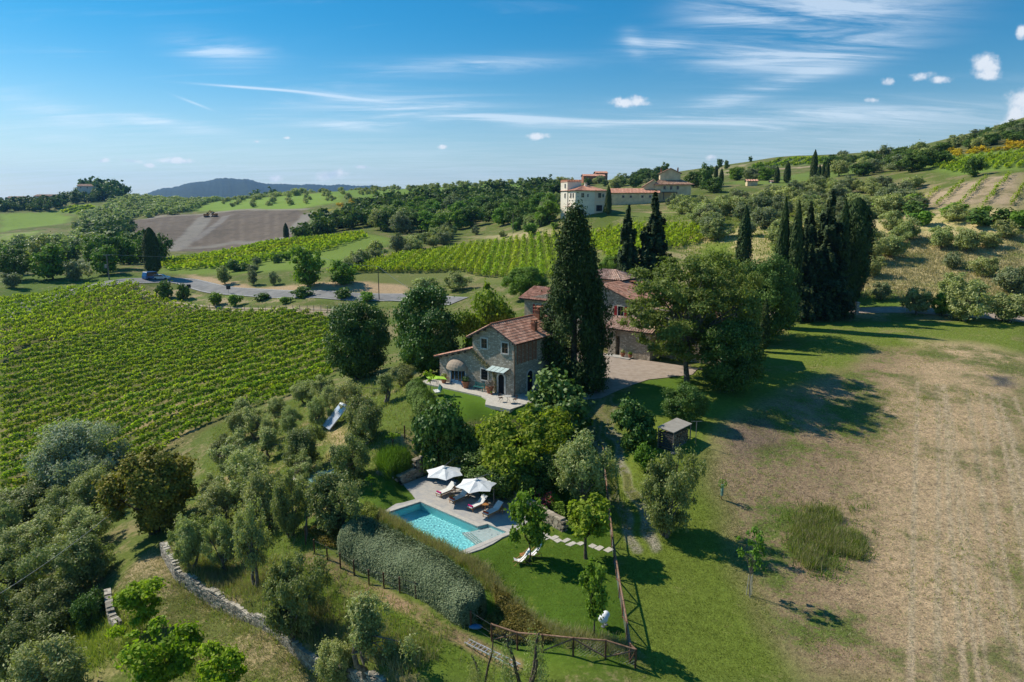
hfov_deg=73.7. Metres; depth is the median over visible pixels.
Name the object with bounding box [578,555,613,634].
young cherry tree
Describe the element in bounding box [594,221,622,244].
vine row
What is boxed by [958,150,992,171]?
vine row
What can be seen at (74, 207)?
vine row
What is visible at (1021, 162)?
vine row
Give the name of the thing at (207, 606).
terrace grass
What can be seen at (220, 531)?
olive tree
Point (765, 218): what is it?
olive tree
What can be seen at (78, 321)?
vine row
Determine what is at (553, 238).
vine row
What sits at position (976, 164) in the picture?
tree
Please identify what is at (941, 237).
olive tree
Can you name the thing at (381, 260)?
vine row
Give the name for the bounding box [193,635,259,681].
maple tree
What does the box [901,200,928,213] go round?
bush
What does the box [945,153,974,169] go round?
vine row
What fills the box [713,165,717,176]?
cypress
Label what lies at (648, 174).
tree
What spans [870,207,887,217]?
bush
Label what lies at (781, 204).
olive tree
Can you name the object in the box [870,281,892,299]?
olive tree
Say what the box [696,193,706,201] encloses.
olive tree
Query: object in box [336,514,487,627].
silver hedge
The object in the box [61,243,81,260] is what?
tree
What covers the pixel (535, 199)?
green tree
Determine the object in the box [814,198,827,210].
olive tree
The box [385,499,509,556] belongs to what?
swimming pool
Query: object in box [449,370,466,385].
glazed door
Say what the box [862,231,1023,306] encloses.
meadow grass
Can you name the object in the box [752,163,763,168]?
tree
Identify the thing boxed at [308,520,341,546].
bronze ground cover
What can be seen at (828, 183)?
olive tree
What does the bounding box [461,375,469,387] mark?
terracotta pot
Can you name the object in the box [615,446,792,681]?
mown grass
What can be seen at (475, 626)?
blue bag
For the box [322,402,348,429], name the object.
playground slide
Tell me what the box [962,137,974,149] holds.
tree
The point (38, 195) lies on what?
house
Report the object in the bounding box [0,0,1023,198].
sky
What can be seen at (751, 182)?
house
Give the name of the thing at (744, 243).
cypress
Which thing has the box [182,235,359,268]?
vine row
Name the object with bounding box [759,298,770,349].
cypress
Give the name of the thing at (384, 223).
tree
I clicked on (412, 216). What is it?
tree
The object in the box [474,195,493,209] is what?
tree
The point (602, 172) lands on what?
house
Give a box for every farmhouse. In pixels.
[518,268,740,364]
[642,168,693,201]
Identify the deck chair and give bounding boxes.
[513,547,531,565]
[527,544,543,559]
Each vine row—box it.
[0,279,119,318]
[0,279,133,324]
[0,280,104,314]
[0,281,138,330]
[0,282,93,309]
[0,284,78,304]
[0,285,144,337]
[0,286,64,299]
[0,290,150,343]
[0,292,157,352]
[0,306,275,374]
[0,306,298,387]
[0,307,263,367]
[0,307,287,381]
[0,308,310,394]
[0,311,322,402]
[0,315,328,409]
[0,319,329,415]
[0,322,328,422]
[0,326,328,429]
[0,330,331,438]
[0,333,337,445]
[0,336,339,453]
[0,348,13,358]
[0,348,327,461]
[0,352,337,471]
[0,361,332,479]
[0,366,334,489]
[0,368,332,493]
[5,381,309,501]
[6,308,254,360]
[18,308,243,353]
[30,308,231,346]
[49,295,164,340]
[61,204,92,211]
[63,306,222,340]
[68,206,94,212]
[90,297,170,333]
[96,309,210,333]
[103,436,179,470]
[120,299,176,328]
[143,314,174,326]
[151,300,184,319]
[160,229,363,261]
[160,231,362,263]
[161,232,364,266]
[163,230,361,259]
[163,232,366,266]
[165,233,367,269]
[166,233,326,258]
[166,238,275,259]
[169,301,192,317]
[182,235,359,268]
[184,305,200,312]
[207,238,353,267]
[239,240,344,263]
[305,243,336,252]
[352,256,374,269]
[358,254,385,270]
[364,251,399,270]
[375,250,408,270]
[385,248,417,270]
[394,248,424,270]
[402,247,433,270]
[411,245,442,270]
[420,244,449,271]
[431,243,457,270]
[439,241,465,270]
[449,240,473,270]
[457,239,479,269]
[464,239,486,271]
[472,239,492,274]
[480,237,498,274]
[488,237,505,276]
[497,235,513,276]
[506,234,520,273]
[517,233,527,267]
[526,231,536,266]
[534,231,548,276]
[541,229,554,276]
[549,228,559,261]
[590,228,596,237]
[591,224,612,239]
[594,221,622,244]
[596,224,622,246]
[597,220,637,249]
[599,220,646,250]
[602,225,646,254]
[605,233,639,256]
[611,221,670,255]
[635,221,678,249]
[640,221,687,246]
[665,221,695,245]
[669,224,701,247]
[688,229,703,244]
[764,157,783,165]
[769,156,798,166]
[780,156,809,165]
[793,156,819,165]
[806,156,827,163]
[924,186,940,196]
[934,178,964,205]
[936,155,954,166]
[940,154,965,168]
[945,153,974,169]
[950,152,983,170]
[957,174,987,202]
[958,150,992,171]
[980,171,1011,205]
[981,148,1013,168]
[983,149,1002,162]
[992,147,1023,168]
[1004,152,1023,167]
[1010,179,1023,203]
[1016,159,1023,166]
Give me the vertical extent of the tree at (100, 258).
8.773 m
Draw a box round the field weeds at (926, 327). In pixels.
[724,326,1023,681]
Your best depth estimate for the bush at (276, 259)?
210.61 m
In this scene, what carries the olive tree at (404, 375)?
on the ground at (790, 359)
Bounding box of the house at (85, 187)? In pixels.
[77,184,99,193]
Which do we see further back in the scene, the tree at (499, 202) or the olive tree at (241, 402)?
the tree at (499, 202)
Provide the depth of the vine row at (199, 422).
93.89 m
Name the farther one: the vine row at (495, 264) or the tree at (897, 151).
the tree at (897, 151)
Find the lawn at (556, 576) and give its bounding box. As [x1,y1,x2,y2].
[473,533,632,648]
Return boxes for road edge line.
[7,278,449,305]
[148,282,449,304]
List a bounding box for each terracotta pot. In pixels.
[441,373,446,382]
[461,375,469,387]
[485,380,493,393]
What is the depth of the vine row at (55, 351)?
135.22 m
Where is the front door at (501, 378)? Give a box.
[496,373,505,394]
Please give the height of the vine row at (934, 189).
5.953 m
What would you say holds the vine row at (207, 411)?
on the ground at (790, 359)
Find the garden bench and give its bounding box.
[473,382,485,391]
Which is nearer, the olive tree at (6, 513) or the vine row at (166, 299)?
the olive tree at (6, 513)
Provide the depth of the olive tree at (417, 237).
228.01 m
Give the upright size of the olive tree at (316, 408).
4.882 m
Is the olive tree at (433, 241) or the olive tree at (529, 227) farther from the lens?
the olive tree at (433, 241)
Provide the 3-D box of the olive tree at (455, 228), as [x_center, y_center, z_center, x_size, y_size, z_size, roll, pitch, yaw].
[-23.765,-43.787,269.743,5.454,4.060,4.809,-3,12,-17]
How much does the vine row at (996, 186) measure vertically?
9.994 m
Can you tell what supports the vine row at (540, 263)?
on the ground at (790, 359)
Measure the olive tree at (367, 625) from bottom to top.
5.456 m
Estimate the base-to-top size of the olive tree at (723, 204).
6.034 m
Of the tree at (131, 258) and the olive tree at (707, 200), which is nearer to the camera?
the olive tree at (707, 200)
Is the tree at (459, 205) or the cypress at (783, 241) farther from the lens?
the tree at (459, 205)
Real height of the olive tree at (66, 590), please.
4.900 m
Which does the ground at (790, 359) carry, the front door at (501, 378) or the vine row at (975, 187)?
the vine row at (975, 187)
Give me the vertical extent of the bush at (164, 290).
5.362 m
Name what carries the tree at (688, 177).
on the ground at (790, 359)
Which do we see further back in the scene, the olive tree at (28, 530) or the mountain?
the mountain
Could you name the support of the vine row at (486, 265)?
on the ground at (790, 359)
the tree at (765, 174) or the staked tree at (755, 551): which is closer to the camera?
the staked tree at (755, 551)
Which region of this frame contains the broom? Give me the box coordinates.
[336,198,354,206]
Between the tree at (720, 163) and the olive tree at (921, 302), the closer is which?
the olive tree at (921, 302)
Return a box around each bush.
[153,280,173,298]
[175,283,190,299]
[208,291,221,305]
[225,259,242,270]
[225,294,243,306]
[237,262,248,270]
[245,264,259,271]
[252,256,261,264]
[252,292,269,300]
[270,254,282,262]
[277,296,293,303]
[279,252,291,259]
[288,285,315,297]
[334,287,351,298]
[360,291,375,301]
[550,222,559,228]
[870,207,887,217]
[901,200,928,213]
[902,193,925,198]
[905,210,935,224]
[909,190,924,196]
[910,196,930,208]
[939,206,963,214]
[941,203,976,220]
[944,202,968,208]
[950,149,961,153]
[953,152,962,156]
[965,209,996,225]
[969,148,979,153]
[971,205,993,215]
[973,145,987,150]
[989,207,1018,221]
[1000,145,1013,150]
[1003,139,1014,145]
[1007,210,1023,227]
[1009,141,1022,145]
[1015,143,1023,148]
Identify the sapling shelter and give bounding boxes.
[718,479,726,499]
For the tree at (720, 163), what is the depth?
442.44 m
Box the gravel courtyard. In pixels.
[577,353,700,399]
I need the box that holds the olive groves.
[0,188,315,253]
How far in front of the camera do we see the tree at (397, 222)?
277.27 m
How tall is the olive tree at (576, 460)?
7.757 m
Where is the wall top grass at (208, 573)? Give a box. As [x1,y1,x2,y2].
[161,542,449,681]
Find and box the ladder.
[464,639,520,667]
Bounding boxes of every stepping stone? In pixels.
[550,535,558,539]
[565,541,575,546]
[594,545,603,550]
[603,547,613,552]
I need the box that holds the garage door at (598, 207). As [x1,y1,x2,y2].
[596,205,601,211]
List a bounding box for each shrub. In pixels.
[385,432,400,439]
[610,392,660,449]
[631,441,658,470]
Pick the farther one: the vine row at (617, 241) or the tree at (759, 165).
the tree at (759, 165)
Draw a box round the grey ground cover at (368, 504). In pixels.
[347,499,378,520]
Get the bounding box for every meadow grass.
[631,212,803,261]
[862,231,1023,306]
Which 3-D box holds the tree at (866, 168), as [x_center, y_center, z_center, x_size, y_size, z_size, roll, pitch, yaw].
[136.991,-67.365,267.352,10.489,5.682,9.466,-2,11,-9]
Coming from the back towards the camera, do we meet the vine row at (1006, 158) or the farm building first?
the farm building
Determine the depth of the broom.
484.37 m
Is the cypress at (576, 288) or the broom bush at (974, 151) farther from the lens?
the broom bush at (974, 151)
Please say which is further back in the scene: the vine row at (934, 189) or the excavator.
the excavator
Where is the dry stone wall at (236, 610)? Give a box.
[160,542,386,681]
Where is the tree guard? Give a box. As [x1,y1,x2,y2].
[746,575,752,594]
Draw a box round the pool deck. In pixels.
[387,475,526,554]
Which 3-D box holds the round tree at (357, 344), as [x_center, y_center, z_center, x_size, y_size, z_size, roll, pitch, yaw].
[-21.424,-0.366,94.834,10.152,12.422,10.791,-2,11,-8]
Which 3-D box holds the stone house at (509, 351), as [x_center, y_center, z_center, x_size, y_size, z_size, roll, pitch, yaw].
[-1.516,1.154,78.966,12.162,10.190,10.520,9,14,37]
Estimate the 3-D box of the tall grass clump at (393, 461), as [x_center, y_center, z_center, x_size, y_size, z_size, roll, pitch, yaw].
[-10.991,11.331,63.166,4.465,3.034,5.170,0,11,0]
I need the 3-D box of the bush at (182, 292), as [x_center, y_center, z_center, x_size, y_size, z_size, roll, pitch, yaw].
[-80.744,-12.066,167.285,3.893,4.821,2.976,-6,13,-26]
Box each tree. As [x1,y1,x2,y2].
[0,244,6,262]
[0,248,28,261]
[0,253,30,276]
[0,272,23,287]
[0,476,55,522]
[0,496,24,533]
[0,510,64,556]
[0,528,54,595]
[0,579,22,633]
[0,615,44,681]
[1,624,91,681]
[4,242,32,262]
[5,570,85,624]
[8,240,25,246]
[8,524,120,590]
[8,596,70,642]
[20,230,66,265]
[28,242,68,278]
[29,484,71,512]
[38,494,90,534]
[40,236,69,246]
[45,532,89,568]
[54,502,114,538]
[57,246,71,266]
[60,259,94,280]
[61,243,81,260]
[67,465,114,513]
[68,585,105,632]
[75,234,103,262]
[79,232,97,246]
[79,235,93,255]
[89,234,127,263]
[89,244,119,273]
[89,442,200,537]
[105,576,169,638]
[109,615,207,681]
[114,236,140,264]
[135,232,175,260]
[164,509,213,569]
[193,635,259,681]
[194,472,225,488]
[194,479,244,521]
[196,512,236,571]
[200,479,227,508]
[206,425,262,476]
[207,431,243,464]
[213,449,270,502]
[215,265,231,283]
[217,446,268,479]
[223,410,250,440]
[228,495,275,587]
[231,397,261,413]
[231,508,277,544]
[234,469,275,506]
[235,406,273,441]
[237,463,290,532]
[247,189,260,195]
[247,268,258,284]
[257,415,279,438]
[257,425,287,460]
[260,543,332,645]
[263,186,278,193]
[265,395,294,418]
[266,463,308,537]
[268,271,281,284]
[274,404,303,434]
[280,423,327,468]
[286,474,312,502]
[287,245,326,286]
[288,378,318,403]
[290,449,325,477]
[301,465,365,534]
[304,391,333,429]
[305,373,335,396]
[310,633,351,681]
[319,384,342,408]
[320,292,394,379]
[327,259,357,284]
[328,378,363,412]
[328,433,373,482]
[341,250,362,262]
[341,258,355,267]
[342,388,382,443]
[344,587,424,679]
[351,255,367,269]
[354,372,393,402]
[355,248,372,259]
[363,204,381,225]
[364,240,388,254]
[367,208,389,229]
[367,249,380,258]
[375,208,394,230]
[380,204,393,208]
[385,361,416,386]
[388,211,412,233]
[389,204,411,214]
[389,232,404,251]
[390,199,407,208]
[395,205,410,215]
[400,209,420,231]
[402,243,414,251]
[403,234,420,243]
[404,202,415,208]
[405,237,424,249]
[407,196,424,204]
[408,208,421,212]
[409,393,469,479]
[411,233,423,241]
[411,277,440,287]
[413,209,427,230]
[415,199,435,211]
[417,211,443,231]
[421,231,430,243]
[423,369,435,390]
[426,207,437,214]
[426,227,442,237]
[426,235,439,247]
[427,197,441,203]
[427,202,442,212]
[427,212,447,232]
[436,208,453,221]
[436,232,451,244]
[438,419,481,482]
[439,222,451,229]
[440,195,457,210]
[440,225,454,233]
[443,271,474,290]
[444,193,462,201]
[445,209,468,227]
[449,278,522,347]
[451,200,466,211]
[451,226,458,233]
[459,205,486,226]
[461,638,500,681]
[463,200,478,207]
[471,225,479,234]
[473,400,578,495]
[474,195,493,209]
[479,206,491,221]
[480,201,491,219]
[485,200,502,216]
[490,198,514,217]
[491,202,511,224]
[491,623,552,681]
[499,229,507,236]
[500,193,520,200]
[500,205,522,224]
[500,265,551,296]
[504,486,553,561]
[506,196,519,209]
[510,222,520,229]
[511,207,530,223]
[515,217,521,228]
[518,201,537,212]
[522,211,548,227]
[522,223,539,235]
[525,216,533,223]
[525,361,594,440]
[526,192,542,212]
[534,200,560,222]
[540,192,557,202]
[547,192,560,203]
[551,423,621,501]
[556,176,565,181]
[565,492,613,559]
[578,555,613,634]
[583,178,593,185]
[595,175,606,183]
[598,255,616,268]
[600,180,608,185]
[608,178,623,187]
[612,173,628,179]
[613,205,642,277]
[614,175,627,185]
[616,246,769,381]
[626,176,643,187]
[637,169,647,175]
[637,174,647,181]
[637,441,709,539]
[644,172,650,178]
[651,169,658,176]
[651,173,658,180]
[659,381,714,423]
[660,162,669,171]
[665,193,677,205]
[667,194,691,213]
[676,196,699,213]
[683,171,701,186]
[684,250,768,361]
[686,207,701,223]
[688,202,715,212]
[693,202,723,223]
[694,162,715,186]
[695,314,768,396]
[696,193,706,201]
[696,212,725,234]
[696,216,738,239]
[697,210,726,223]
[699,177,723,192]
[700,198,721,206]
[714,197,732,215]
[717,158,723,168]
[719,194,731,212]
[724,160,729,168]
[726,167,745,179]
[727,195,752,213]
[729,167,744,180]
[730,188,751,198]
[731,200,752,220]
[736,526,766,595]
[738,221,757,233]
[742,167,762,178]
[746,192,774,213]
[750,206,782,228]
[751,188,774,198]
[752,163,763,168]
[757,167,775,179]
[764,165,776,177]
[764,183,781,190]
[764,224,790,245]
[766,219,791,236]
[769,220,792,228]
[770,185,790,195]
[770,194,785,209]
[770,235,814,255]
[774,185,796,200]
[775,198,794,212]
[786,178,806,189]
[789,189,804,198]
[789,193,812,212]
[793,197,817,216]
[802,189,817,195]
[802,193,821,202]
[802,204,825,218]
[802,212,837,229]
[804,176,825,190]
[809,174,826,182]
[813,183,825,193]
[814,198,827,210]
[816,191,827,200]
[818,155,840,169]
[823,177,836,187]
[823,180,835,188]
[825,180,846,191]
[826,183,850,200]
[830,159,852,175]
[834,179,851,192]
[835,197,849,214]
[836,152,851,164]
[837,150,847,157]
[843,175,858,191]
[845,192,868,201]
[848,155,859,164]
[848,162,876,175]
[850,178,874,192]
[859,194,872,200]
[860,158,873,163]
[861,152,881,161]
[864,182,881,194]
[864,199,874,209]
[867,158,885,172]
[868,255,889,275]
[870,237,893,259]
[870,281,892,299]
[871,220,879,236]
[871,230,889,242]
[873,144,894,159]
[873,192,904,212]
[874,183,902,195]
[875,175,892,188]
[875,209,906,229]
[878,235,913,257]
[880,155,895,168]
[883,154,908,170]
[887,224,912,241]
[891,147,908,154]
[892,189,915,198]
[893,154,926,171]
[894,181,914,188]
[894,217,922,239]
[897,195,911,211]
[897,285,934,314]
[899,149,916,156]
[902,176,922,188]
[908,139,938,150]
[910,175,926,183]
[912,149,939,168]
[914,146,937,159]
[927,225,956,248]
[930,142,948,151]
[930,292,949,315]
[932,150,954,162]
[937,272,984,299]
[940,280,999,320]
[941,251,969,269]
[945,134,968,146]
[953,227,985,251]
[962,133,976,140]
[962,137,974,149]
[964,156,989,176]
[966,256,1001,276]
[968,278,992,296]
[969,129,984,135]
[970,137,988,147]
[976,130,1000,139]
[978,231,1004,247]
[979,133,1001,145]
[981,131,1000,141]
[989,290,1023,321]
[990,219,1023,237]
[991,264,1023,293]
[997,120,1022,134]
[1001,129,1017,140]
[1005,125,1019,131]
[1005,130,1023,140]
[1018,121,1023,133]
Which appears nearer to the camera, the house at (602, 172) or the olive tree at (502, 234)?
the olive tree at (502, 234)
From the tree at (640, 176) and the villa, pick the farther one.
the tree at (640, 176)
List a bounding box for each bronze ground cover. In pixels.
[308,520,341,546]
[482,583,553,643]
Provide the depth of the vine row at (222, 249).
238.40 m
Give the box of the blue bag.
[469,624,482,629]
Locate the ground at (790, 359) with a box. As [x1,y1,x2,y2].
[0,117,1023,681]
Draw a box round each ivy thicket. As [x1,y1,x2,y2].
[457,444,540,501]
[514,450,568,500]
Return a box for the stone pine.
[739,250,803,342]
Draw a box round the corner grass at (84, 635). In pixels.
[4,562,203,681]
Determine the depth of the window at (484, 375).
75.21 m
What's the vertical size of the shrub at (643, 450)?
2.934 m
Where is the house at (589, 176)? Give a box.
[581,174,605,182]
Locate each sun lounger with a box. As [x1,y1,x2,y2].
[435,481,456,497]
[449,489,470,504]
[467,494,488,511]
[482,500,504,518]
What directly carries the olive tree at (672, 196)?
on the ground at (790, 359)
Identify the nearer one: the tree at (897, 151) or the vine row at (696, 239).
the vine row at (696, 239)
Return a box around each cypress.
[141,227,161,271]
[283,223,289,237]
[535,192,618,396]
[604,185,611,213]
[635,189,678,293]
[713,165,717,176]
[719,169,723,182]
[734,205,753,278]
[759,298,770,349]
[771,197,789,319]
[773,166,780,182]
[783,161,790,182]
[787,200,803,328]
[796,201,824,321]
[809,149,817,181]
[815,186,856,321]
[816,165,821,175]
[821,163,824,176]
[824,161,829,181]
[839,199,851,291]
[841,197,876,303]
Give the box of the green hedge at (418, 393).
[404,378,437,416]
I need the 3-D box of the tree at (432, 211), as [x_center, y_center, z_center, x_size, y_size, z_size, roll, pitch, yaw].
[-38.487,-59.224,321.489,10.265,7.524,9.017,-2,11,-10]
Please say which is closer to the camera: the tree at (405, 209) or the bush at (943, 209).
the bush at (943, 209)
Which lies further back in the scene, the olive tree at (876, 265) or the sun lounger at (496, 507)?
the olive tree at (876, 265)
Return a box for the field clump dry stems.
[780,495,875,573]
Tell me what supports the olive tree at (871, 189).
on the ground at (790, 359)
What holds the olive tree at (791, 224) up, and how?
on the ground at (790, 359)
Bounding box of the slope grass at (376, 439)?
[162,373,528,677]
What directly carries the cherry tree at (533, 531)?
on the ground at (790, 359)
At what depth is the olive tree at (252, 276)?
174.11 m
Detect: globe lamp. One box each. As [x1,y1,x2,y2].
[598,613,607,627]
[603,610,609,625]
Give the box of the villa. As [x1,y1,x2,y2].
[560,180,606,218]
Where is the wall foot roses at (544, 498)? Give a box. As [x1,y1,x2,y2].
[533,486,553,507]
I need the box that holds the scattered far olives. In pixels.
[221,177,533,206]
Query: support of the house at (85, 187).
on the ground at (790, 359)
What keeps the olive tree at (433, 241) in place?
on the ground at (790, 359)
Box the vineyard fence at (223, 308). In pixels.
[136,291,334,312]
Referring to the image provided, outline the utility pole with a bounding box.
[103,254,109,279]
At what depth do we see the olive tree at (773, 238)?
151.91 m
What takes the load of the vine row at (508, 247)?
on the ground at (790, 359)
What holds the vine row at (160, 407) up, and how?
on the ground at (790, 359)
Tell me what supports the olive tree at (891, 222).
on the ground at (790, 359)
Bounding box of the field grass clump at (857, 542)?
[781,501,872,572]
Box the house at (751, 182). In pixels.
[744,179,758,185]
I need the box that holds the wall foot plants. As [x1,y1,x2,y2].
[535,486,564,516]
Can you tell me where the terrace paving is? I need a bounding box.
[424,379,531,412]
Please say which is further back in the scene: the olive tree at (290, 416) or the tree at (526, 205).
the tree at (526, 205)
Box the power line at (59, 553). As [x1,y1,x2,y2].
[1,496,130,592]
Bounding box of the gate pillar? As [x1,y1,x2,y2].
[854,302,860,314]
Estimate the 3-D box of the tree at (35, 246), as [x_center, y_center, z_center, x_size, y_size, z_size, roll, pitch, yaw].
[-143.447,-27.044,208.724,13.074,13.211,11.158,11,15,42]
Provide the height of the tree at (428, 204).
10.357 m
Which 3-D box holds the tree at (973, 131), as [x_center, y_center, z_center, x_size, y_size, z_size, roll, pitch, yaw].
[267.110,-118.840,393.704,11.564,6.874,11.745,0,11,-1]
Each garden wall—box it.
[396,468,417,485]
[412,455,425,478]
[442,464,568,531]
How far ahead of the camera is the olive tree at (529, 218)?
235.49 m
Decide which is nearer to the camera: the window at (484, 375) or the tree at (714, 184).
the window at (484, 375)
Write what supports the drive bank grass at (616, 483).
on the ground at (790, 359)
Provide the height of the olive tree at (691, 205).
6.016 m
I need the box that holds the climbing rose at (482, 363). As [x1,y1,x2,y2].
[471,349,496,392]
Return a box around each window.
[480,337,487,349]
[480,367,488,381]
[501,341,508,354]
[614,305,626,315]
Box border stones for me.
[376,470,397,481]
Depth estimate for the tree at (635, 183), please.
380.76 m
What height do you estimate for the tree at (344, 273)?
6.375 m
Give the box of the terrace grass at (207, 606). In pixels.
[113,542,325,681]
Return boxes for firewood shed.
[657,418,691,450]
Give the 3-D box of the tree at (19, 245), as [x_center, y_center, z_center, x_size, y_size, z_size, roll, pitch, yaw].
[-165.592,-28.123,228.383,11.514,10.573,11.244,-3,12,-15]
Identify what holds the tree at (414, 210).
on the ground at (790, 359)
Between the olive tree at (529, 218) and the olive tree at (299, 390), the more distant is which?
the olive tree at (529, 218)
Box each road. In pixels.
[0,278,466,320]
[774,307,1023,321]
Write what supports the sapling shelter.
on the ground at (790, 359)
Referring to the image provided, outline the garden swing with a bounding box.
[427,376,446,396]
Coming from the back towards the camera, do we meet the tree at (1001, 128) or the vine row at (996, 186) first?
the tree at (1001, 128)
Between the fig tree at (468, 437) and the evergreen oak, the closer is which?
the fig tree at (468, 437)
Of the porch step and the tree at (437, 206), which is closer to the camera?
the porch step
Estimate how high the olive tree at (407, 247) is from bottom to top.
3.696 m
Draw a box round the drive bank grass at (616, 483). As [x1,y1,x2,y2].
[600,459,633,550]
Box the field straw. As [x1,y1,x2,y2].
[714,325,1023,681]
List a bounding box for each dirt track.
[128,284,329,312]
[132,283,332,309]
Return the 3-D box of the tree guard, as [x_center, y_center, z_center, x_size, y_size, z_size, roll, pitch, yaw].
[15.775,16.204,45.154,0.386,1.502,0.362,0,11,0]
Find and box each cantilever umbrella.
[426,456,462,484]
[456,474,496,506]
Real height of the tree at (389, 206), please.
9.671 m
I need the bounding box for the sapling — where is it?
[364,474,377,491]
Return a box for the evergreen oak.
[387,281,465,376]
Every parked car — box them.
[142,271,157,279]
[152,274,170,279]
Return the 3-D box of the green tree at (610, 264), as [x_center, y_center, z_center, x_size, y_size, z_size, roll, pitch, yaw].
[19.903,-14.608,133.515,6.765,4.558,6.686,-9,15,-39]
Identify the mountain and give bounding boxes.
[143,178,379,197]
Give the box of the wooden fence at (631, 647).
[313,441,636,668]
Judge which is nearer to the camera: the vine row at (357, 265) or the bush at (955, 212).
the bush at (955, 212)
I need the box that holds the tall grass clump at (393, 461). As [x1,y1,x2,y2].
[371,442,413,481]
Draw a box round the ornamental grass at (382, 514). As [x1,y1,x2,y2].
[368,506,634,658]
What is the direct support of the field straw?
on the ground at (790, 359)
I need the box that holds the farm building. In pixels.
[610,188,659,204]
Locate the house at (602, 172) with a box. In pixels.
[593,171,607,179]
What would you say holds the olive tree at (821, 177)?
on the ground at (790, 359)
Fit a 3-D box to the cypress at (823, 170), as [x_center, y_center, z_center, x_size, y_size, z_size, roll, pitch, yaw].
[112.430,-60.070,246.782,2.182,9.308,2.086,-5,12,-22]
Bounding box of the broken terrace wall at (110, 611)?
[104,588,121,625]
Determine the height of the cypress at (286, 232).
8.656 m
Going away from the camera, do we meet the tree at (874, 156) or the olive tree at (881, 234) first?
the olive tree at (881, 234)
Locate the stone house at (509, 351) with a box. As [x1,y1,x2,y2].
[434,306,561,396]
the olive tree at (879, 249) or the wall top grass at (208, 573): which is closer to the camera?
the wall top grass at (208, 573)
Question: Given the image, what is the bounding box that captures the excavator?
[208,210,217,216]
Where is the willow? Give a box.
[8,408,139,488]
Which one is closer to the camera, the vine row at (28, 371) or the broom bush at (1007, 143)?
the vine row at (28, 371)
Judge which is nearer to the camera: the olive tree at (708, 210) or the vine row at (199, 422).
the vine row at (199, 422)
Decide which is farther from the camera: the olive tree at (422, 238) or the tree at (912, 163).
the tree at (912, 163)
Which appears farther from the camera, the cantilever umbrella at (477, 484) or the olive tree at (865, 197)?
the olive tree at (865, 197)
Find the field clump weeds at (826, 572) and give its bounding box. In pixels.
[754,497,885,585]
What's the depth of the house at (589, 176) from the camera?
499.25 m
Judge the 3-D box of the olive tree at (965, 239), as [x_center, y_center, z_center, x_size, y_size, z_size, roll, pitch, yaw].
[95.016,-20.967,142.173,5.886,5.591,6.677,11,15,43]
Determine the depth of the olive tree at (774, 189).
221.97 m
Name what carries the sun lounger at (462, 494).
on the pool deck
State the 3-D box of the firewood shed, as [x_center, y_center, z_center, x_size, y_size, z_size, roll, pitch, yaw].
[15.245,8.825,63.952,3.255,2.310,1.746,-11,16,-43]
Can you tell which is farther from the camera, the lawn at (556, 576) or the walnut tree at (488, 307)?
the walnut tree at (488, 307)
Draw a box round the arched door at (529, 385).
[526,369,533,392]
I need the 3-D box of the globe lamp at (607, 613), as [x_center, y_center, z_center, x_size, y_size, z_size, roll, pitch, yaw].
[5.692,16.806,41.438,0.470,0.911,0.470,0,11,0]
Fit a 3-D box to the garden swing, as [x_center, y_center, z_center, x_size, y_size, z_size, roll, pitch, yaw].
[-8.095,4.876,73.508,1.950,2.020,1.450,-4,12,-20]
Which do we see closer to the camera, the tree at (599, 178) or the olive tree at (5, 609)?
the olive tree at (5, 609)
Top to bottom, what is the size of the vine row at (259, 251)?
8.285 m
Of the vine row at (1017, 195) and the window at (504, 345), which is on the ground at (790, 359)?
the vine row at (1017, 195)
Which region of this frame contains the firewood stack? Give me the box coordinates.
[662,428,688,449]
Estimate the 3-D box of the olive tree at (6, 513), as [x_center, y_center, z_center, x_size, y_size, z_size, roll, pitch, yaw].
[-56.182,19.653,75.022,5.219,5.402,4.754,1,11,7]
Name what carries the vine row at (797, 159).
on the ground at (790, 359)
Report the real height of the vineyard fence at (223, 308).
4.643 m
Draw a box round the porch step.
[606,354,632,359]
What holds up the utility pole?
on the ground at (790, 359)
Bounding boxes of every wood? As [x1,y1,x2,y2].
[0,174,560,261]
[73,176,131,198]
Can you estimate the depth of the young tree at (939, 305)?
111.94 m
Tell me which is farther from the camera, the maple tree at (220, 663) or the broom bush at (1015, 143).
the broom bush at (1015, 143)
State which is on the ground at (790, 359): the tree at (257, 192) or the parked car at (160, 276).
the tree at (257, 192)
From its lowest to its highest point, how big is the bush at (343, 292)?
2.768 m
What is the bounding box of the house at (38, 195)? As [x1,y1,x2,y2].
[34,194,59,206]
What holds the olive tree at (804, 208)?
on the ground at (790, 359)
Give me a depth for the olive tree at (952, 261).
134.46 m
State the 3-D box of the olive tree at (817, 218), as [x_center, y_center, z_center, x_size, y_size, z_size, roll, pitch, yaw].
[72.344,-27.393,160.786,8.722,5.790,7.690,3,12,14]
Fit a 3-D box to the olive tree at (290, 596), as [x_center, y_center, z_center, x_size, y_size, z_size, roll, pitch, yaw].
[-14.798,17.350,46.413,4.904,6.918,4.255,0,11,-1]
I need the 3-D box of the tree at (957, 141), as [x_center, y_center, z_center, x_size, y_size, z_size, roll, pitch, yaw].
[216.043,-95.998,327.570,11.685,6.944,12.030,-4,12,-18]
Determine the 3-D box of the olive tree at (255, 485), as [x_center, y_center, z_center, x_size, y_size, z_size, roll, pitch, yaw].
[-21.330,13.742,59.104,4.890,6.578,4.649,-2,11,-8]

